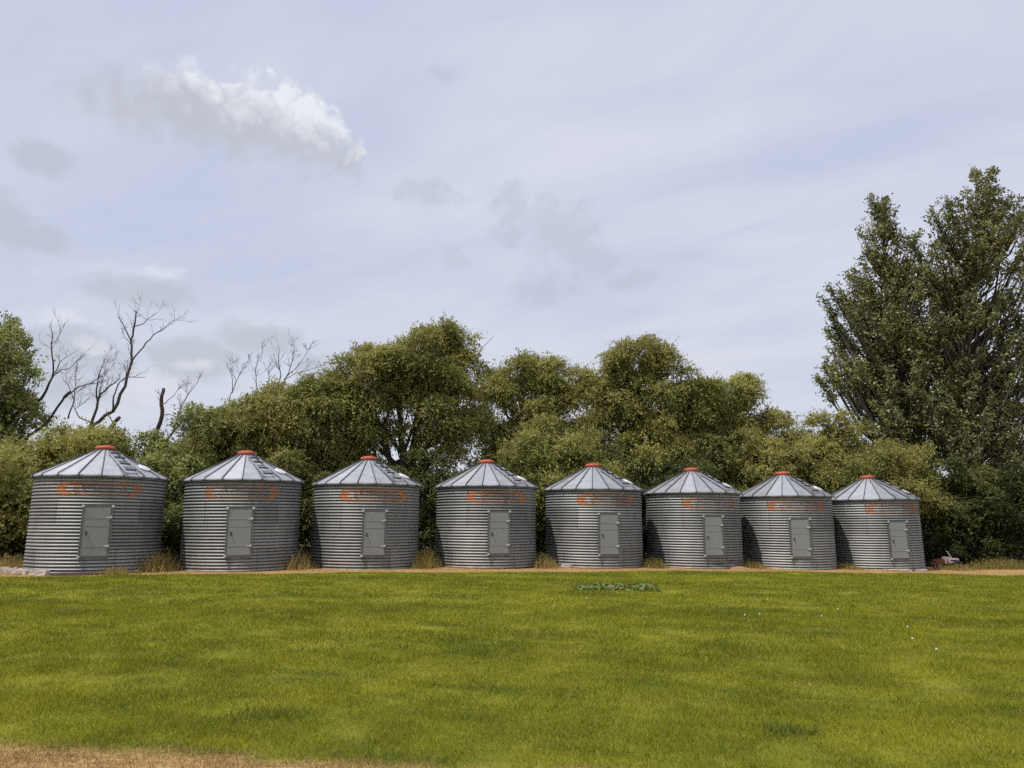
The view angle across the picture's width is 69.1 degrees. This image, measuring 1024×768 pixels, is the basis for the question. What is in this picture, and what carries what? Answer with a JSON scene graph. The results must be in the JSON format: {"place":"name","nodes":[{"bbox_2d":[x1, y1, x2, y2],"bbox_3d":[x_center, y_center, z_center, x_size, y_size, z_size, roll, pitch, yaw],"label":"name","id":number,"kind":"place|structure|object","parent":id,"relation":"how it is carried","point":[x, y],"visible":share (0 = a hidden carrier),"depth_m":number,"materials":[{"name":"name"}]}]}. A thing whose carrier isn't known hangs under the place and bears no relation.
{"place":"outdoors","nodes":[
{"label":"outdoors","id":0,"kind":"place"},
{"bbox_2d":[0,542,1023,767],"bbox_3d":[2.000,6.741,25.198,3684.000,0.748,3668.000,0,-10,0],"label":"ground","id":1,"kind":"structure","parent":0,"point":[568,570],"depth_m":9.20,"materials":[{"name":"green plant"}]},
{"bbox_2d":[0,567,10,573],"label":"rubble stone","id":2,"kind":"object","parent":1,"relation":"on","point":[4,570],"visible":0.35,"depth_m":25.01,"materials":[{"name":"grey stone"}]},
{"bbox_2d":[0,553,23,571],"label":"weed clump","id":3,"kind":"object","parent":1,"relation":"on","point":[11,564],"visible":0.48,"depth_m":25.77,"materials":[{"name":"beige plant"}]},
{"bbox_2d":[6,567,18,573],"bbox_3d":[-16.786,6.301,24.972,0.356,0.290,0.412,0,-10,0],"label":"rubble stone","id":4,"kind":"object","parent":1,"relation":"on","point":[8,571],"visible":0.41,"depth_m":24.82,"materials":[{"name":"grey stone"}]},
{"bbox_2d":[10,568,27,574],"bbox_3d":[-16.462,6.279,24.768,0.603,0.274,0.443,0,-10,0],"label":"rubble stone","id":5,"kind":"object","parent":1,"relation":"on","point":[16,572],"visible":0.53,"depth_m":24.60,"materials":[{"name":"grey stone"}]},
{"bbox_2d":[21,569,28,574],"bbox_3d":[-16.248,6.278,24.758,0.651,0.200,0.251,-7,-12,32],"label":"concrete block","id":6,"kind":"object","parent":1,"relation":"on","point":[24,572],"depth_m":24.56,"materials":[{"name":"grey concrete"}]},
{"bbox_2d":[0,310,61,557],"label":"leafy tree","id":7,"kind":"object","parent":1,"relation":"on","point":[18,400],"visible":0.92,"depth_m":36.07,"materials":[{"name":"green plant"}]},
{"bbox_2d":[28,570,50,575],"bbox_3d":[-15.563,6.231,24.465,0.707,0.204,0.240,-2,-11,13],"label":"concrete block","id":8,"kind":"object","parent":1,"relation":"on","point":[40,572],"depth_m":24.37,"materials":[{"name":"grey concrete"}]},
{"bbox_2d":[18,307,94,557],"bbox_3d":[-22.736,2.306,36.486,3.342,12.344,1.386,1,-10,-7],"label":"dead tree","id":9,"kind":"object","parent":1,"relation":"on","point":[47,386],"visible":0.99,"depth_m":37.29,"materials":[{"name":"wood"}]},
{"bbox_2d":[13,357,116,557],"bbox_3d":[-21.521,3.407,36.203,4.957,10.046,1.224,-2,-10,8],"label":"dead tree","id":10,"kind":"object","parent":1,"relation":"on","point":[67,394],"visible":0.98,"depth_m":36.38,"materials":[{"name":"wood"}]},
{"bbox_2d":[0,416,139,560],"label":"golden shrub","id":11,"kind":"object","parent":1,"relation":"on","point":[19,465],"visible":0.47,"depth_m":31.91,"materials":[{"name":"green plant"}]},
{"bbox_2d":[50,572,102,575],"bbox_3d":[-14.337,6.269,24.460,1.518,0.132,0.152,3,-11,-17],"label":"plank","id":12,"kind":"object","parent":1,"relation":"on","point":[71,574],"visible":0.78,"depth_m":24.39,"materials":[{"name":"brown wood"}]},
{"bbox_2d":[23,445,169,573],"bbox_3d":[-15.016,4.525,27.059,4.517,4.640,4.517,6,-12,-27],"label":"grain bin","id":13,"kind":"object","parent":1,"relation":"on","point":[99,508],"visible":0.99,"depth_m":25.30,"materials":[{"name":"metal"}]},
{"bbox_2d":[80,507,111,555],"bbox_3d":[-13.992,4.963,25.010,0.835,1.620,0.101,6,-12,-27],"label":"door","id":14,"kind":"structure","parent":13,"relation":"in","point":[96,520],"depth_m":25.01,"materials":[{"name":"metal"}]},
{"bbox_2d":[94,566,148,575],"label":"weed clump","id":15,"kind":"object","parent":1,"relation":"on","point":[117,572],"visible":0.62,"depth_m":24.66,"materials":[{"name":"beige plant"}]},
{"bbox_2d":[63,290,196,431],"bbox_3d":[-19.484,1.753,37.313,6.046,13.707,2.063,0,-10,0],"label":"dead tree","id":16,"kind":"object","parent":1,"relation":"on","point":[115,406],"visible":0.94,"depth_m":37.60,"materials":[{"name":"wood"}]},
{"bbox_2d":[125,548,181,573],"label":"weed clump","id":17,"kind":"object","parent":1,"relation":"on","point":[157,565],"visible":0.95,"depth_m":26.26,"materials":[{"name":"beige plant"}]},
{"bbox_2d":[145,369,203,441],"bbox_3d":[-16.825,3.717,36.774,3.321,9.666,1.380,0,-10,0],"label":"dead tree","id":18,"kind":"object","parent":1,"relation":"on","point":[161,417],"visible":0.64,"depth_m":37.18,"materials":[{"name":"wood"}]},
{"bbox_2d":[125,401,225,559],"bbox_3d":[-15.565,4.540,33.980,6.367,7.524,4.345,-5,-12,26],"label":"pale shrub","id":19,"kind":"object","parent":1,"relation":"on","point":[164,462],"visible":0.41,"depth_m":33.72,"materials":[{"name":"green plant"}]},
{"bbox_2d":[139,430,226,499],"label":"background tree","id":20,"kind":"object","parent":1,"relation":"on","point":[178,439],"depth_m":45.02,"materials":[{"name":"green plant"}]},
{"bbox_2d":[179,450,304,571],"bbox_3d":[-10.431,4.878,28.823,4.517,4.640,4.517,3,-11,-17],"label":"grain bin","id":21,"kind":"object","parent":1,"relation":"on","point":[241,510],"visible":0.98,"depth_m":27.01,"materials":[{"name":"metal"}]},
{"bbox_2d":[226,509,252,554],"bbox_3d":[-9.751,5.311,26.631,0.835,1.620,0.101,3,-11,-17],"label":"door","id":22,"kind":"structure","parent":21,"relation":"in","point":[239,520],"depth_m":26.64,"materials":[{"name":"metal"}]},
{"bbox_2d":[199,703,322,730],"bbox_3d":[-2.586,3.395,7.652,1.210,0.130,1.142,0,-10,0],"label":"grass tuft","id":23,"kind":"object","parent":1,"relation":"on","point":[257,713],"visible":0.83,"depth_m":7.67,"materials":[{"name":"green plant"}]},
{"bbox_2d":[171,371,366,557],"bbox_3d":[-11.604,4.527,37.072,11.188,10.572,7.010,0,-10,0],"label":"willow tree","id":24,"kind":"object","parent":1,"relation":"on","point":[275,423],"visible":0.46,"depth_m":36.30,"materials":[{"name":"green plant"}]},
{"bbox_2d":[226,329,326,401],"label":"dead tree","id":25,"kind":"object","parent":1,"relation":"on","point":[258,356],"visible":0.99,"depth_m":40.24,"materials":[{"name":"wood"}]},
{"bbox_2d":[278,551,320,570],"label":"weed clump","id":26,"kind":"object","parent":1,"relation":"on","point":[301,563],"visible":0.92,"depth_m":27.90,"materials":[{"name":"beige plant"}]},
{"bbox_2d":[310,455,422,569],"bbox_3d":[-5.962,5.256,30.500,4.517,4.640,4.517,4,-11,-19],"label":"grain bin","id":27,"kind":"object","parent":1,"relation":"on","point":[365,513],"visible":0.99,"depth_m":28.67,"materials":[{"name":"metal"}]},
{"bbox_2d":[363,512,385,554],"bbox_3d":[-5.235,5.687,28.325,0.835,1.620,0.101,4,-11,-19],"label":"door","id":28,"kind":"structure","parent":27,"relation":"in","point":[374,522],"depth_m":28.33,"materials":[{"name":"metal"}]},
{"bbox_2d":[302,312,506,474],"bbox_3d":[-5.944,2.672,39.102,12.129,12.806,6.381,0,-10,0],"label":"willow tree","id":29,"kind":"object","parent":1,"relation":"on","point":[397,378],"visible":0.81,"depth_m":38.39,"materials":[{"name":"green plant"}]},
{"bbox_2d":[384,443,465,556],"bbox_3d":[-4.325,5.885,37.354,6.189,6.030,4.580,0,-10,0],"label":"understory bush","id":30,"kind":"object","parent":1,"relation":"on","point":[428,478],"visible":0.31,"depth_m":37.12,"materials":[{"name":"green plant"}]},
{"bbox_2d":[409,547,443,569],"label":"weed clump","id":31,"kind":"object","parent":1,"relation":"on","point":[427,561],"visible":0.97,"depth_m":29.38,"materials":[{"name":"beige plant"}]},
{"bbox_2d":[434,459,537,568],"bbox_3d":[-1.118,5.555,32.021,4.517,4.640,4.517,3,-11,-16],"label":"grain bin","id":32,"kind":"object","parent":1,"relation":"on","point":[485,513],"visible":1,"depth_m":30.18,"materials":[{"name":"metal"}]},
{"bbox_2d":[489,512,509,552],"bbox_3d":[-0.497,5.969,29.810,0.835,1.620,0.101,3,-11,-16],"label":"door","id":33,"kind":"structure","parent":32,"relation":"in","point":[498,521],"depth_m":29.82,"materials":[{"name":"metal"}]},
{"bbox_2d":[470,347,600,471],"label":"willow tree","id":34,"kind":"object","parent":1,"relation":"on","point":[548,385],"visible":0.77,"depth_m":41.60,"materials":[{"name":"green plant"}]},
{"bbox_2d":[529,551,565,569],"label":"weed clump","id":35,"kind":"object","parent":1,"relation":"on","point":[541,562],"visible":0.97,"depth_m":30.75,"materials":[{"name":"beige plant"}]},
{"bbox_2d":[462,419,649,478],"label":"background tree","id":36,"kind":"object","parent":1,"relation":"on","point":[473,463],"depth_m":48.48,"materials":[{"name":"green plant"}]},
{"bbox_2d":[487,412,632,558],"bbox_3d":[2.148,5.238,37.627,7.700,7.817,5.739,0,-10,0],"label":"golden shrub","id":37,"kind":"object","parent":1,"relation":"on","point":[540,466],"visible":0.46,"depth_m":36.95,"materials":[{"name":"green plant"}]},
{"bbox_2d":[561,564,572,567],"bbox_3d":[2.278,7.600,30.925,0.445,0.200,0.276,-6,-12,28],"label":"concrete block","id":38,"kind":"object","parent":1,"relation":"on","point":[566,566],"depth_m":30.85,"materials":[{"name":"grey concrete"}]},
{"bbox_2d":[543,463,643,568],"bbox_3d":[3.640,5.846,33.223,4.517,4.640,4.517,2,-10,-11],"label":"grain bin","id":39,"kind":"object","parent":1,"relation":"on","point":[593,514],"visible":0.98,"depth_m":31.39,"materials":[{"name":"metal"}]},
{"bbox_2d":[599,515,619,553],"bbox_3d":[4.073,6.267,30.970,0.835,1.620,0.101,2,-10,-11],"label":"door","id":40,"kind":"structure","parent":39,"relation":"in","point":[609,544],"depth_m":30.98,"materials":[{"name":"metal"}]},
{"bbox_2d":[572,582,660,591],"bbox_3d":[2.985,5.877,21.548,2.591,0.197,2.015,0,-10,0],"label":"weed patch","id":41,"kind":"object","parent":1,"relation":"on","point":[640,587],"visible":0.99,"depth_m":21.35,"materials":[{"name":"green plant"}]},
{"bbox_2d":[568,331,738,478],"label":"willow tree","id":42,"kind":"object","parent":1,"relation":"on","point":[648,432],"visible":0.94,"depth_m":40.04,"materials":[{"name":"green plant"}]},
{"bbox_2d":[642,555,679,568],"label":"weed clump","id":43,"kind":"object","parent":1,"relation":"on","point":[651,563],"visible":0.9,"depth_m":31.96,"materials":[{"name":"beige plant"}]},
{"bbox_2d":[599,443,727,559],"bbox_3d":[7.179,6.314,38.614,8.235,6.405,5.458,0,-10,0],"label":"dark understory","id":44,"kind":"object","parent":1,"relation":"on","point":[703,465],"visible":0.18,"depth_m":37.91,"materials":[{"name":"green plant"}]},
{"bbox_2d":[643,467,743,568],"bbox_3d":[8.392,6.182,34.449,4.517,4.640,4.517,2,-11,-9],"label":"grain bin","id":45,"kind":"object","parent":1,"relation":"on","point":[693,517],"visible":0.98,"depth_m":32.63,"materials":[{"name":"metal"}]},
{"bbox_2d":[704,517,723,554],"bbox_3d":[8.765,6.586,32.180,0.835,1.620,0.101,2,-11,-9],"label":"door","id":46,"kind":"structure","parent":45,"relation":"in","point":[713,525],"depth_m":32.19,"materials":[{"name":"metal"}]},
{"bbox_2d":[649,455,810,483],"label":"background tree","id":47,"kind":"object","parent":1,"relation":"on","point":[670,468],"depth_m":48.76,"materials":[{"name":"green plant"}]},
{"bbox_2d":[677,370,803,481],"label":"willow tree","id":48,"kind":"object","parent":1,"relation":"on","point":[739,425],"visible":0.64,"depth_m":41.79,"materials":[{"name":"green plant"}]},
{"bbox_2d":[730,566,750,568],"bbox_3d":[9.908,8.019,32.343,1.054,0.175,0.538,0,-10,0],"label":"soil heap","id":49,"kind":"object","parent":1,"relation":"on","point":[738,567],"visible":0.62,"depth_m":32.20,"materials":[{"name":"brown soil"}]},
{"bbox_2d":[743,559,771,568],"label":"weed clump","id":50,"kind":"object","parent":1,"relation":"on","point":[749,564],"visible":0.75,"depth_m":33.13,"materials":[{"name":"beige plant"}]},
{"bbox_2d":[712,435,824,491],"bbox_3d":[13.011,6.236,40.288,5.528,6.871,6.616,9,-14,-41],"label":"understory bush","id":51,"kind":"object","parent":1,"relation":"on","point":[743,474],"visible":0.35,"depth_m":39.91,"materials":[{"name":"green plant"}]},
{"bbox_2d":[732,712,835,743],"bbox_3d":[2.631,3.246,7.003,1.004,0.116,0.861,0,-10,0],"label":"grass tuft","id":52,"kind":"object","parent":1,"relation":"on","point":[789,728],"visible":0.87,"depth_m":6.99,"materials":[{"name":"green plant"}]},
{"bbox_2d":[740,471,836,569],"bbox_3d":[13.074,6.490,35.576,4.517,4.640,4.517,-1,-10,3],"label":"grain bin","id":53,"kind":"object","parent":1,"relation":"on","point":[787,519],"visible":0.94,"depth_m":33.77,"materials":[{"name":"metal"}]},
{"bbox_2d":[790,520,811,556],"bbox_3d":[12.950,6.905,33.280,0.835,1.620,0.101,-1,-10,3],"label":"door","id":54,"kind":"structure","parent":53,"relation":"in","point":[800,535],"depth_m":33.29,"materials":[{"name":"metal"}]},
{"bbox_2d":[776,406,876,492],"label":"young tree","id":55,"kind":"object","parent":1,"relation":"on","point":[829,442],"visible":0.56,"depth_m":42.38,"materials":[{"name":"green plant"}]},
{"bbox_2d":[836,561,870,570],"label":"weed clump","id":56,"kind":"object","parent":1,"relation":"on","point":[844,566],"visible":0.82,"depth_m":34.17,"materials":[{"name":"beige plant"}]},
{"bbox_2d":[832,475,925,570],"bbox_3d":[17.698,6.797,36.588,4.517,4.640,4.517,0,-10,-5],"label":"grain bin","id":57,"kind":"object","parent":1,"relation":"on","point":[877,524],"visible":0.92,"depth_m":34.78,"materials":[{"name":"metal"}]},
{"bbox_2d":[889,522,909,557],"bbox_3d":[17.896,7.200,34.301,0.835,1.620,0.101,0,-10,-5],"label":"door","id":58,"kind":"structure","parent":57,"relation":"in","point":[898,533],"depth_m":34.32,"materials":[{"name":"metal"}]},
{"bbox_2d":[811,192,949,561],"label":"poplar tree","id":59,"kind":"object","parent":1,"relation":"on","point":[892,351],"visible":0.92,"depth_m":45.49,"materials":[{"name":"green plant"}]},
{"bbox_2d":[808,429,963,530],"bbox_3d":[20.098,6.287,40.816,8.573,7.556,6.038,-4,-11,22],"label":"golden shrub","id":60,"kind":"object","parent":1,"relation":"on","point":[920,483],"visible":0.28,"depth_m":39.81,"materials":[{"name":"green plant"}]},
{"bbox_2d":[884,569,911,571],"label":"concrete slab","id":61,"kind":"structure","parent":1,"relation":"on","point":[910,570],"depth_m":33.82,"materials":[{"name":"grey concrete"}]},
{"bbox_2d":[862,439,1023,487],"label":"background tree","id":62,"kind":"object","parent":1,"relation":"on","point":[931,461],"depth_m":51.35,"materials":[{"name":"green plant"}]},
{"bbox_2d":[931,551,961,567],"bbox_3d":[21.924,8.893,37.614,1.314,0.884,0.630,0,-10,0],"label":"garden machine","id":63,"kind":"object","parent":1,"relation":"on","point":[942,561],"visible":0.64,"depth_m":37.43,"materials":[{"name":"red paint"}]},
{"bbox_2d":[926,563,994,571],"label":"weed clump","id":64,"kind":"object","parent":1,"relation":"on","point":[956,569],"visible":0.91,"depth_m":36.09,"materials":[{"name":"beige plant"}]},
{"bbox_2d":[902,164,1023,562],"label":"poplar tree","id":65,"kind":"object","parent":1,"relation":"on","point":[972,406],"visible":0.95,"depth_m":44.63,"materials":[{"name":"green plant"}]},
{"bbox_2d":[920,450,1009,565],"bbox_3d":[24.090,7.115,40.758,6.299,6.871,5.172,0,-10,0],"label":"shrub","id":66,"kind":"object","parent":1,"relation":"on","point":[952,533],"visible":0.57,"depth_m":39.85,"materials":[{"name":"green plant"}]},
{"bbox_2d":[931,555,1023,569],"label":"weed clump","id":67,"kind":"object","parent":1,"relation":"on","point":[997,565],"visible":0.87,"depth_m":37.13,"materials":[{"name":"beige plant"}]},
{"bbox_2d":[941,456,1023,563],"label":"shrub","id":68,"kind":"object","parent":1,"relation":"on","point":[1009,501],"visible":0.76,"depth_m":40.11,"materials":[{"name":"green plant"}]},
{"bbox_2d":[1008,205,1023,471],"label":"poplar tree","id":69,"kind":"object","parent":1,"relation":"on","point":[1019,339],"visible":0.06,"depth_m":46.44,"materials":[{"name":"green plant"}]},
{"bbox_2d":[0,567,1023,576],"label":"dry grass","id":70,"kind":"structure","parent":0,"point":[436,570],"depth_m":29.25,"materials":[{"name":"beige plant"}]},
{"bbox_2d":[0,0,1023,478],"label":"sky","id":71,"kind":"structure","parent":0,"point":[568,178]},
{"bbox_2d":[776,678,822,689],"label":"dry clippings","id":72,"kind":"object","parent":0,"point":[801,683],"visible":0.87,"depth_m":9.19,"materials":[{"name":"beige plant"}]}
]}

